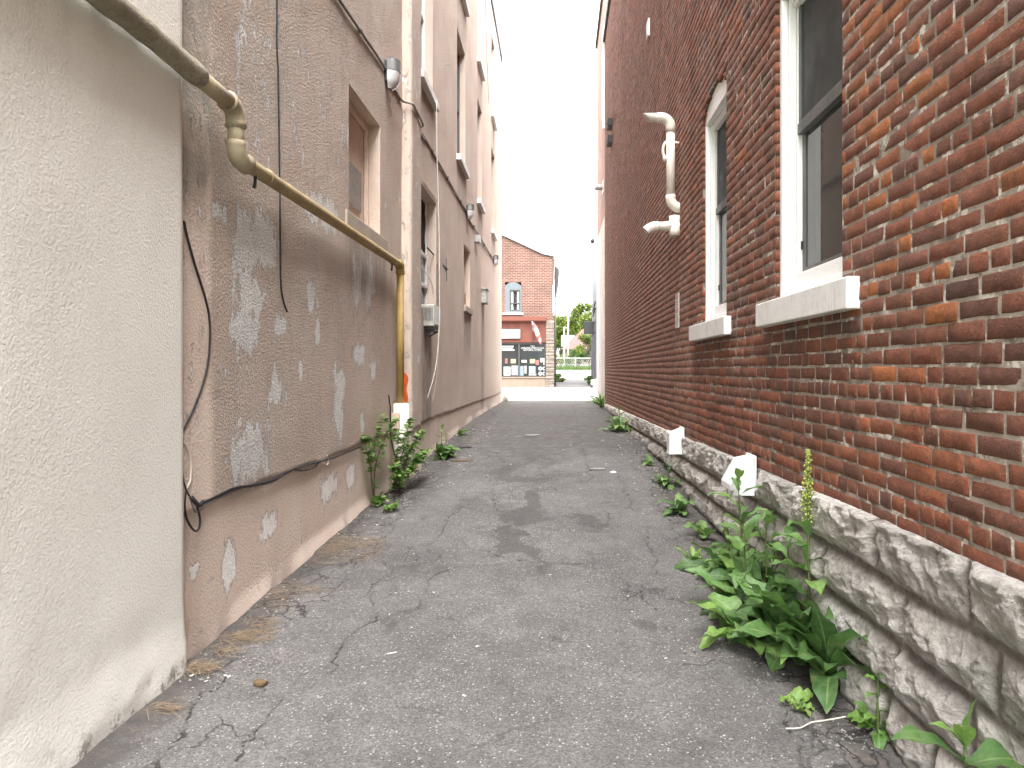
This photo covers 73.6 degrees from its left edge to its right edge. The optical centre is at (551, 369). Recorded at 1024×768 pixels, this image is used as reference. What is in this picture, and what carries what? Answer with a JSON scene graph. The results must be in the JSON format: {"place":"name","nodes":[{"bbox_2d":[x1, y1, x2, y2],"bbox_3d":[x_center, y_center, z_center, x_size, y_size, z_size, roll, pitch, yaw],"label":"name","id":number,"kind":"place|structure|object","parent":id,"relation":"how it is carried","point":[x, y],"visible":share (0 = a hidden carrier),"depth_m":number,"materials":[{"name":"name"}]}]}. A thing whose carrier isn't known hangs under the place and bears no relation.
{"place":"outdoors","nodes":[
{"label":"outdoors","id":0,"kind":"place"},
{"bbox_2d":[0,0,186,767],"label":"cream building","id":1,"kind":"structure","parent":0,"point":[93,649],"depth_m":2.63,"materials":[{"name":"paint"}]},
{"bbox_2d":[71,401,907,767],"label":"alley pavement","id":2,"kind":"structure","parent":0,"point":[569,525],"depth_m":3.52,"materials":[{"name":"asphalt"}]},
{"bbox_2d":[253,679,268,687],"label":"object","id":3,"kind":"object","parent":2,"relation":"on","point":[259,683],"visible":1,"depth_m":3.15,"materials":[{"name":"stone"}]},
{"bbox_2d":[144,533,385,718],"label":"pine needles","id":4,"kind":"object","parent":2,"relation":"on","point":[204,666],"visible":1,"depth_m":3.72,"materials":[{"name":"plant"}]},
{"bbox_2d":[369,492,389,505],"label":"leafy weed","id":5,"kind":"object","parent":2,"relation":"on","point":[379,499],"visible":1,"depth_m":6.67,"materials":[{"name":"green plant"}]},
{"bbox_2d":[361,413,398,496],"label":"vine shrub","id":6,"kind":"object","parent":2,"relation":"on","point":[370,459],"visible":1,"depth_m":6.78,"materials":[{"name":"green plant"}]},
{"bbox_2d":[383,500,398,510],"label":"leafy weed","id":7,"kind":"object","parent":2,"relation":"on","point":[391,506],"visible":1,"depth_m":6.44,"materials":[{"name":"green plant"}]},
{"bbox_2d":[388,417,432,492],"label":"vine shrub","id":8,"kind":"object","parent":2,"relation":"on","point":[418,457],"visible":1,"depth_m":7.45,"materials":[{"name":"green plant"}]},
{"bbox_2d":[432,424,460,459],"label":"dock weed","id":9,"kind":"object","parent":2,"relation":"on","point":[442,451],"visible":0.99,"depth_m":9.65,"materials":[{"name":"green plant"}]},
{"bbox_2d":[452,460,472,461],"bbox_3d":[-1.222,1.255,9.353,0.324,0.032,0.103,0,0,0],"label":"rusty scrap","id":10,"kind":"object","parent":2,"relation":"on","point":[461,460],"visible":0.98,"depth_m":9.32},
{"bbox_2d":[457,429,469,435],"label":"dock weed","id":11,"kind":"object","parent":2,"relation":"on","point":[460,432],"visible":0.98,"depth_m":12.15,"materials":[{"name":"green plant"}]},
{"bbox_2d":[179,423,784,757],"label":"paint flakes","id":12,"kind":"object","parent":2,"relation":"on","point":[453,569],"visible":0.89,"depth_m":5.11,"materials":[{"name":"paint"}]},
{"bbox_2d":[584,392,605,407],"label":"dock weed","id":13,"kind":"object","parent":2,"relation":"on","point":[600,401],"visible":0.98,"depth_m":19.61,"materials":[{"name":"green plant"}]},
{"bbox_2d":[590,467,605,469],"bbox_3d":[0.563,1.221,8.357,0.204,0.035,0.100,0,0,0],"label":"flat stone","id":14,"kind":"object","parent":2,"relation":"on","point":[595,468],"visible":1,"depth_m":8.33,"materials":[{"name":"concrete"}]},
{"bbox_2d":[597,407,631,431],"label":"dock weed","id":15,"kind":"object","parent":2,"relation":"on","point":[619,425],"visible":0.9,"depth_m":12.58,"materials":[{"name":"green plant"}]},
{"bbox_2d":[641,454,654,465],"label":"dock weed","id":16,"kind":"object","parent":2,"relation":"on","point":[649,460],"visible":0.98,"depth_m":8.57,"materials":[{"name":"green plant"}]},
{"bbox_2d":[651,463,680,489],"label":"dock weed","id":17,"kind":"object","parent":2,"relation":"on","point":[666,480],"visible":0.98,"depth_m":7.45,"materials":[{"name":"green plant"}]},
{"bbox_2d":[656,493,693,515],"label":"dock weed","id":18,"kind":"object","parent":2,"relation":"on","point":[681,502],"visible":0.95,"depth_m":6.29,"materials":[{"name":"green plant"}]},
{"bbox_2d":[675,546,704,560],"bbox_3d":[1.028,1.330,4.911,0.209,0.116,0.215,0,0,41],"label":"sprout","id":19,"kind":"object","parent":2,"relation":"on","point":[693,554],"visible":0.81,"depth_m":4.92,"materials":[{"name":"green plant"}]},
{"bbox_2d":[681,520,715,537],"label":"dock weed","id":20,"kind":"object","parent":2,"relation":"on","point":[702,528],"visible":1,"depth_m":5.55,"materials":[{"name":"green plant"}]},
{"bbox_2d":[673,542,732,576],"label":"dock weed","id":21,"kind":"object","parent":2,"relation":"on","point":[708,567],"visible":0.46,"depth_m":4.71,"materials":[{"name":"green plant"}]},
{"bbox_2d":[707,521,746,556],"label":"dock weed","id":22,"kind":"object","parent":2,"relation":"on","point":[734,551],"visible":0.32,"depth_m":4.85,"materials":[{"name":"green plant"}]},
{"bbox_2d":[685,592,782,659],"bbox_3d":[0.917,1.357,3.578,0.385,0.225,0.628,0,0,-14],"label":"dock weed","id":23,"kind":"object","parent":2,"relation":"on","point":[719,604],"visible":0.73,"depth_m":3.57,"materials":[{"name":"green plant"}]},
{"bbox_2d":[684,507,785,638],"bbox_3d":[1.176,1.169,4.007,0.775,0.754,0.704,0,0,-36],"label":"dock weed","id":24,"kind":"object","parent":2,"relation":"on","point":[744,565],"visible":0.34,"depth_m":4.00,"materials":[{"name":"green plant"}]},
{"bbox_2d":[704,468,772,585],"bbox_3d":[1.203,1.062,4.348,0.489,0.901,0.524,0,0,12],"label":"dock weed","id":25,"kind":"object","parent":2,"relation":"on","point":[739,473],"visible":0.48,"depth_m":4.35,"materials":[{"name":"green plant"}]},
{"bbox_2d":[709,509,785,603],"bbox_3d":[1.207,1.198,4.089,0.561,0.695,0.676,0,0,0],"label":"dock weed","id":26,"kind":"object","parent":2,"relation":"on","point":[718,573],"visible":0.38,"depth_m":4.11,"materials":[{"name":"green plant"}]},
{"bbox_2d":[736,525,806,625],"bbox_3d":[1.264,1.158,3.748,0.484,0.568,0.620,0,0,-12],"label":"dock weed","id":27,"kind":"object","parent":2,"relation":"on","point":[778,577],"visible":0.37,"depth_m":3.75,"materials":[{"name":"green plant"}]},
{"bbox_2d":[724,571,833,654],"bbox_3d":[1.255,1.278,3.528,0.745,0.416,0.851,0,0,0],"label":"dock weed","id":28,"kind":"object","parent":2,"relation":"on","point":[755,607],"visible":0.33,"depth_m":3.47,"materials":[{"name":"green plant"}]},
{"bbox_2d":[728,449,842,685],"bbox_3d":[1.234,0.990,3.462,0.678,1.171,0.830,0,0,0],"label":"dock weed","id":29,"kind":"object","parent":2,"relation":"on","point":[779,662],"visible":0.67,"depth_m":3.46,"materials":[{"name":"green plant"}]},
{"bbox_2d":[779,686,814,716],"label":"seedling","id":30,"kind":"object","parent":2,"relation":"on","point":[797,694],"visible":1,"depth_m":2.98,"materials":[{"name":"green plant"}]},
{"bbox_2d":[733,586,876,713],"bbox_3d":[1.256,1.228,3.178,0.659,0.460,0.768,0,0,-43],"label":"dock weed","id":31,"kind":"object","parent":2,"relation":"on","point":[827,639],"visible":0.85,"depth_m":3.11,"materials":[{"name":"green plant"}]},
{"bbox_2d":[786,716,845,728],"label":"twig","id":32,"kind":"object","parent":2,"relation":"on","point":[817,721],"visible":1,"depth_m":2.81,"materials":[{"name":"wood"}]},
{"bbox_2d":[847,670,890,749],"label":"leafy weed","id":33,"kind":"object","parent":2,"relation":"on","point":[862,716],"visible":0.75,"depth_m":2.78,"materials":[{"name":"green plant"}]},
{"bbox_2d":[891,699,1023,767],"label":"dock weed","id":34,"kind":"object","parent":2,"relation":"on","point":[990,753],"visible":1,"depth_m":2.04,"materials":[{"name":"green plant"}]},
{"bbox_2d":[493,0,599,366],"label":"sky","id":35,"kind":"structure","parent":0,"point":[549,65],"materials":[{"name":"white"}]},
{"bbox_2d":[501,389,596,397],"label":"road","id":36,"kind":"structure","parent":0,"point":[548,393],"depth_m":32.42,"materials":[{"name":"concrete"}]},
{"bbox_2d":[501,399,596,400],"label":"sidewalk","id":37,"kind":"structure","parent":0,"point":[548,399],"depth_m":25.25,"materials":[{"name":"concrete"}]},
{"bbox_2d":[502,387,596,387],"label":"sidewalk","id":38,"kind":"structure","parent":0,"point":[549,387],"depth_m":43.04,"materials":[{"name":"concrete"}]},
{"bbox_2d":[555,378,589,386],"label":"driveway","id":39,"kind":"structure","parent":0,"point":[574,382],"depth_m":48.45,"materials":[{"name":"concrete"}]},
{"bbox_2d":[556,370,590,377],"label":"parking lot","id":40,"kind":"structure","parent":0,"point":[575,373],"depth_m":69.74,"materials":[{"name":"concrete"}]},
{"bbox_2d":[556,365,590,369],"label":"grass","id":41,"kind":"structure","parent":0,"point":[573,367],"depth_m":80.98,"materials":[{"name":"green plant"}]},
{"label":"ground","id":42,"kind":"structure","parent":0,"visible":0},
{"bbox_2d":[182,0,502,659],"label":"stucco building","id":43,"kind":"structure","parent":42,"relation":"on","point":[309,376],"depth_m":5.38,"materials":[{"name":"beige paint"}]},
{"bbox_2d":[183,221,210,434],"bbox_3d":[-1.824,-0.199,3.507,0.012,1.081,0.283,0,0,0],"label":"looping cable","id":44,"kind":"object","parent":43,"relation":"attached to","point":[204,295],"visible":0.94,"depth_m":3.54,"materials":[{"name":"rubber"}]},
{"bbox_2d":[188,488,241,512],"bbox_3d":[-1.823,0.668,3.736,0.008,0.138,0.653,0,0,0],"label":"grey cable","id":45,"kind":"object","parent":43,"relation":"attached to","point":[210,502],"visible":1,"depth_m":3.63,"materials":[{"name":"plastic"}]},
{"bbox_2d":[85,0,408,486],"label":"gas pipe","id":46,"kind":"object","parent":43,"relation":"attached to","point":[130,18],"visible":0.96,"depth_m":3.73,"materials":[{"name":"metal"}]},
{"bbox_2d":[183,435,361,531],"bbox_3d":[-1.816,0.548,4.926,0.028,0.576,3.143,0,0,0],"label":"cable bundle","id":47,"kind":"object","parent":43,"relation":"attached to","point":[196,503],"visible":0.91,"depth_m":3.79,"materials":[{"name":"rubber"}]},
{"bbox_2d":[184,442,191,488],"bbox_3d":[-1.825,0.478,3.417,0.014,0.248,0.088,0,0,0],"label":"white cable","id":48,"kind":"object","parent":47,"relation":"attached to","point":[189,453],"visible":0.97,"depth_m":3.44,"materials":[{"name":"plastic"}]},
{"bbox_2d":[276,0,287,311],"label":"hanging cable","id":49,"kind":"object","parent":43,"relation":"attached to","point":[279,153],"visible":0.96,"depth_m":4.55,"materials":[{"name":"rubber"}]},
{"bbox_2d":[338,0,386,70],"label":"conduit","id":50,"kind":"object","parent":43,"relation":"attached to","point":[360,30],"visible":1,"depth_m":6.42,"materials":[{"name":"metal"}]},
{"bbox_2d":[345,101,387,251],"bbox_3d":[-1.902,-1.916,6.760,0.210,1.293,1.520,0,0,0],"label":"window","id":51,"kind":"structure","parent":43,"relation":"in","point":[357,216],"depth_m":6.91,"materials":[{"name":"brown wood"}]},
{"bbox_2d":[388,395,394,454],"bbox_3d":[-1.756,0.702,7.676,0.024,0.837,0.282,0,0,22],"label":"thin cable","id":52,"kind":"object","parent":43,"relation":"attached to","point":[390,424],"visible":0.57,"depth_m":7.58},
{"bbox_2d":[384,57,400,91],"bbox_3d":[-1.735,-3.208,7.450,0.174,0.315,0.210,0,0,0],"label":"wall light","id":53,"kind":"object","parent":43,"relation":"attached to","point":[392,73],"visible":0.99,"depth_m":7.37,"materials":[{"name":"glass"}]},
{"bbox_2d":[404,373,407,402],"bbox_3d":[-1.770,0.220,8.214,0.093,0.370,0.011,0,0,4],"label":"marking tape","id":54,"kind":"object","parent":43,"relation":"attached to","point":[405,388],"visible":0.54,"depth_m":8.21,"materials":[{"name":"plastic"}]},
{"bbox_2d":[394,90,425,140],"bbox_3d":[-1.728,-3.199,8.551,0.156,0.079,2.102,0,0,0],"label":"conduit","id":55,"kind":"object","parent":43,"relation":"attached to","point":[406,102],"visible":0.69,"depth_m":8.23,"materials":[{"name":"metal"}]},
{"bbox_2d":[421,199,427,303],"bbox_3d":[-1.951,-1.660,9.975,0.086,1.806,1.246,0,0,0],"label":"window","id":56,"kind":"structure","parent":43,"relation":"in","point":[424,206],"depth_m":10.43,"materials":[{"name":"glass"}]},
{"bbox_2d":[421,304,438,337],"bbox_3d":[-1.831,-0.678,9.816,0.397,0.463,0.527,0,0,0],"label":"air conditioner","id":57,"kind":"object","parent":43,"relation":"attached to","point":[430,313],"visible":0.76,"depth_m":9.56,"materials":[{"name":"white metal"}]},
{"bbox_2d":[421,0,438,111],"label":"window","id":58,"kind":"structure","parent":43,"relation":"in","point":[425,82],"depth_m":10.19,"materials":[{"name":"white paint"}]},
{"bbox_2d":[427,100,439,403],"bbox_3d":[-1.687,-1.709,9.801,0.153,4.451,0.415,0,0,0],"label":"white cable","id":59,"kind":"object","parent":43,"relation":"attached to","point":[439,270],"visible":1,"depth_m":9.94,"materials":[{"name":"plastic"}]},
{"bbox_2d":[427,247,447,281],"bbox_3d":[-1.812,-1.685,10.909,0.044,0.400,1.423,0,0,3],"label":"wall bracket","id":60,"kind":"object","parent":43,"relation":"attached to","point":[442,263],"depth_m":11.55,"materials":[{"name":"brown metal"}]},
{"bbox_2d":[422,133,466,212],"bbox_3d":[-1.775,-3.245,11.750,0.047,0.060,4.700,0,0,0],"label":"conduit","id":61,"kind":"object","parent":43,"relation":"attached to","point":[433,153],"visible":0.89,"depth_m":11.27,"materials":[{"name":"brown metal"}]},
{"bbox_2d":[456,49,469,178],"bbox_3d":[-1.820,-5.176,13.425,0.263,2.513,1.350,0,0,0],"label":"window","id":62,"kind":"structure","parent":43,"relation":"in","point":[459,158],"depth_m":13.94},
{"bbox_2d":[461,0,469,16],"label":"window","id":63,"kind":"structure","parent":43,"relation":"in","point":[464,2],"depth_m":13.76,"materials":[{"name":"white"}]},
{"bbox_2d":[464,305,472,315],"bbox_3d":[-1.799,-1.228,14.310,0.170,0.127,1.180,0,0,0],"label":"window sill","id":64,"kind":"structure","parent":43,"relation":"in","point":[468,310],"depth_m":14.07,"materials":[{"name":"concrete"}]},
{"bbox_2d":[466,203,473,219],"bbox_3d":[-1.698,-3.268,14.200,0.174,0.315,0.210,0,0,0],"label":"wall light","id":65,"kind":"object","parent":43,"relation":"attached to","point":[470,211],"visible":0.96,"depth_m":14.12,"materials":[{"name":"glass"}]},
{"bbox_2d":[475,235,480,243],"bbox_3d":[-1.711,-3.005,15.780,0.130,0.180,0.250,0,0,0],"label":"junction box","id":66,"kind":"object","parent":43,"relation":"attached to","point":[477,239],"visible":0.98,"depth_m":15.66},
{"bbox_2d":[467,218,493,259],"bbox_3d":[-1.744,-3.205,17.250,0.047,0.108,5.900,0,0,0],"label":"conduit","id":67,"kind":"object","parent":43,"relation":"attached to","point":[473,226],"visible":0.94,"depth_m":16.92,"materials":[{"name":"brown metal"}]},
{"bbox_2d":[477,198,485,213],"bbox_3d":[-1.771,-3.976,16.675,0.200,0.112,1.150,0,0,0],"label":"window","id":68,"kind":"structure","parent":43,"relation":"in","point":[479,201],"depth_m":16.49,"materials":[{"name":"white"}]},
{"bbox_2d":[477,56,485,80],"bbox_3d":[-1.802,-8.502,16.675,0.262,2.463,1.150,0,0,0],"label":"window sill","id":69,"kind":"structure","parent":43,"relation":"in","point":[479,60],"depth_m":16.51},
{"bbox_2d":[481,287,488,304],"bbox_3d":[-1.682,-1.845,17.250,0.170,0.380,0.580,0,0,0],"label":"exhaust vent","id":70,"kind":"object","parent":43,"relation":"attached to","point":[484,295],"visible":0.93,"depth_m":17.00,"materials":[{"name":"white metal"}]},
{"bbox_2d":[485,0,488,97],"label":"roof wire","id":71,"kind":"object","parent":43,"relation":"attached to","point":[486,45],"visible":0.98,"depth_m":18.21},
{"bbox_2d":[491,229,497,240],"bbox_3d":[-1.751,-3.976,20.250,0.200,0.112,1.300,0,0,0],"label":"window","id":72,"kind":"structure","parent":43,"relation":"in","point":[493,232],"depth_m":20.04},
{"bbox_2d":[491,112,497,130],"bbox_3d":[-1.751,-7.326,20.225,0.200,0.112,1.250,0,0,0],"label":"window","id":73,"kind":"structure","parent":43,"relation":"in","point":[492,113],"depth_m":20.07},
{"bbox_2d":[493,255,498,265],"bbox_3d":[-1.663,-3.228,20.300,0.174,0.315,0.210,0,0,0],"label":"wall light","id":74,"kind":"object","parent":43,"relation":"attached to","point":[495,260],"visible":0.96,"depth_m":20.22,"materials":[{"name":"white metal"}]},
{"bbox_2d":[502,235,558,386],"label":"brick shop","id":75,"kind":"structure","parent":42,"relation":"on","point":[530,277],"depth_m":44.00,"materials":[{"name":"red brick"}]},
{"bbox_2d":[501,329,519,338],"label":"shop sign","id":76,"kind":"object","parent":75,"relation":"attached to","point":[510,333],"visible":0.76,"depth_m":43.75,"materials":[{"name":"white metal"}]},
{"bbox_2d":[502,282,522,314],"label":"window","id":77,"kind":"structure","parent":75,"relation":"in","point":[513,292],"depth_m":43.97,"materials":[{"name":"blue glass"}]},
{"bbox_2d":[502,342,545,376],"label":"shop window","id":78,"kind":"structure","parent":75,"relation":"in","point":[519,359],"depth_m":44.05,"materials":[{"name":"black glass"}]},
{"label":"flag bracket","id":79,"kind":"object","parent":75,"relation":"attached to","visible":0},
{"bbox_2d":[532,322,541,344],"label":"flag","id":80,"kind":"object","parent":79,"relation":"attached to","point":[536,331],"visible":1,"depth_m":43.41,"materials":[{"name":"white fabric"}]},
{"bbox_2d":[501,398,594,398],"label":"kerb","id":81,"kind":"structure","parent":42,"relation":"on","point":[549,398],"depth_m":26.12,"materials":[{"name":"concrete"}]},
{"bbox_2d":[502,388,596,388],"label":"kerb","id":82,"kind":"structure","parent":42,"relation":"on","point":[549,388],"depth_m":41.12,"materials":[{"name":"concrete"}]},
{"bbox_2d":[556,350,564,365],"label":"bushy shrub","id":83,"kind":"object","parent":42,"relation":"on","point":[559,361],"visible":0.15,"depth_m":86.80,"materials":[{"name":"green plant"}]},
{"bbox_2d":[557,373,565,381],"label":"bushy shrub","id":84,"kind":"object","parent":42,"relation":"on","point":[561,379],"visible":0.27,"depth_m":50.72,"materials":[{"name":"green plant"}]},
{"bbox_2d":[563,327,564,365],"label":"short pole","id":85,"kind":"object","parent":42,"relation":"on","point":[563,344],"visible":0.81,"depth_m":87.94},
{"bbox_2d":[553,313,576,366],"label":"leafy tree","id":86,"kind":"object","parent":42,"relation":"on","point":[560,323],"visible":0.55,"depth_m":119.91,"materials":[{"name":"green plant"}]},
{"bbox_2d":[565,292,570,357],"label":"utility pole","id":87,"kind":"object","parent":42,"relation":"on","point":[568,307],"visible":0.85,"depth_m":94.90,"materials":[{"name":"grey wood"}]},
{"bbox_2d":[562,356,573,365],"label":"bushy shrub","id":88,"kind":"object","parent":42,"relation":"on","point":[567,362],"visible":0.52,"depth_m":91.42,"materials":[{"name":"green plant"}]},
{"bbox_2d":[556,358,590,367],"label":"chain link fence","id":89,"kind":"object","parent":42,"relation":"on","point":[573,361],"visible":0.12,"depth_m":82.00,"materials":[{"name":"metal"}]},
{"bbox_2d":[561,329,590,364],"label":"house","id":90,"kind":"structure","parent":42,"relation":"on","point":[574,341],"depth_m":106.18,"materials":[{"name":"pink"}]},
{"bbox_2d":[568,347,587,365],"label":"bushy shrub","id":91,"kind":"object","parent":42,"relation":"on","point":[583,355],"visible":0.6,"depth_m":89.64,"materials":[{"name":"green plant"}]},
{"bbox_2d":[570,312,585,365],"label":"leafy tree","id":92,"kind":"object","parent":42,"relation":"on","point":[576,327],"visible":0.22,"depth_m":124.74,"materials":[{"name":"green plant"}]},
{"bbox_2d":[569,300,591,366],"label":"leafy tree","id":93,"kind":"object","parent":42,"relation":"on","point":[579,310],"visible":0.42,"depth_m":118.23,"materials":[{"name":"green plant"}]},
{"bbox_2d":[575,332,590,366],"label":"bushy shrub","id":94,"kind":"object","parent":42,"relation":"on","point":[584,338],"visible":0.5,"depth_m":86.08,"materials":[{"name":"green plant"}]},
{"bbox_2d":[584,375,592,385],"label":"bushy shrub","id":95,"kind":"object","parent":42,"relation":"on","point":[589,379],"visible":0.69,"depth_m":45.21,"materials":[{"name":"green plant"}]},
{"bbox_2d":[590,379,596,386],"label":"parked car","id":96,"kind":"object","parent":42,"relation":"on","point":[593,383],"visible":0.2,"depth_m":41.62,"materials":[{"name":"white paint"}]},
{"bbox_2d":[591,260,596,379],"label":"grey building","id":97,"kind":"structure","parent":42,"relation":"on","point":[594,338],"depth_m":46.44,"materials":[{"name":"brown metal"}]},
{"bbox_2d":[584,321,595,336],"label":"projecting sign","id":98,"kind":"object","parent":97,"relation":"attached to","point":[588,327],"visible":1,"depth_m":45.00,"materials":[{"name":"grey metal"}]},
{"bbox_2d":[595,0,607,399],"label":"corner building","id":99,"kind":"structure","parent":42,"relation":"on","point":[599,45],"depth_m":21.44,"materials":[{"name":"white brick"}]},
{"bbox_2d":[594,179,603,194],"bbox_3d":[1.420,-5.485,20.600,0.270,0.400,0.320,0,0,0],"label":"exhaust pipe","id":100,"kind":"object","parent":99,"relation":"attached to","point":[598,187],"visible":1,"depth_m":20.52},
{"bbox_2d":[603,0,1023,767],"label":"brick building","id":101,"kind":"structure","parent":42,"relation":"on","point":[837,264],"depth_m":3.06,"materials":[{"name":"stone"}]},
{"bbox_2d":[606,118,611,130],"bbox_3d":[1.458,-6.205,17.300,0.125,0.200,0.420,0,0,0],"label":"vent box","id":102,"kind":"object","parent":101,"relation":"attached to","point":[609,125],"visible":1,"depth_m":17.11,"materials":[{"name":"grey metal"}]},
{"bbox_2d":[606,134,611,146],"bbox_3d":[1.458,-5.785,17.300,0.125,0.200,0.420,0,0,0],"label":"vent box","id":103,"kind":"object","parent":101,"relation":"attached to","point":[609,140],"visible":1,"depth_m":17.10,"materials":[{"name":"grey metal"}]},
{"bbox_2d":[646,18,649,39],"bbox_3d":[1.427,-5.055,10.125,0.036,0.280,0.150,0,0,0],"label":"anchor plate","id":104,"kind":"object","parent":101,"relation":"attached to","point":[648,29],"visible":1,"depth_m":10.07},
{"bbox_2d":[643,112,679,236],"bbox_3d":[1.241,-2.171,7.600,0.456,1.371,0.132,0,0,0],"label":"vent pipe","id":105,"kind":"object","parent":101,"relation":"attached to","point":[672,225],"visible":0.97,"depth_m":7.56,"materials":[{"name":"beige plastic"}]},
{"bbox_2d":[666,426,683,454],"bbox_3d":[1.316,0.756,7.280,0.159,0.287,0.200,0,0,0],"label":"vent hood","id":106,"kind":"object","parent":101,"relation":"attached to","point":[674,441],"visible":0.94,"depth_m":7.20,"materials":[{"name":"white metal"}]},
{"bbox_2d":[675,293,678,327],"bbox_3d":[1.411,-0.657,7.675,0.009,0.385,0.210,0,0,0],"label":"wall sign","id":107,"kind":"object","parent":101,"relation":"attached to","point":[677,310],"visible":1,"depth_m":7.64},
{"bbox_2d":[689,79,731,341],"bbox_3d":[1.471,-1.363,5.982,0.270,2.186,1.355,0,0,0],"label":"window","id":108,"kind":"structure","parent":101,"relation":"in","point":[716,324],"depth_m":6.26,"materials":[{"name":"white paint"}]},
{"bbox_2d":[721,452,756,495],"bbox_3d":[1.278,0.710,4.653,0.180,0.261,0.263,0,0,0],"label":"vent hood","id":109,"kind":"object","parent":101,"relation":"attached to","point":[747,463],"visible":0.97,"depth_m":4.56,"materials":[{"name":"white metal"}]},
{"bbox_2d":[756,0,859,326],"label":"window","id":110,"kind":"structure","parent":101,"relation":"in","point":[812,283],"depth_m":3.94,"materials":[{"name":"white paint"}]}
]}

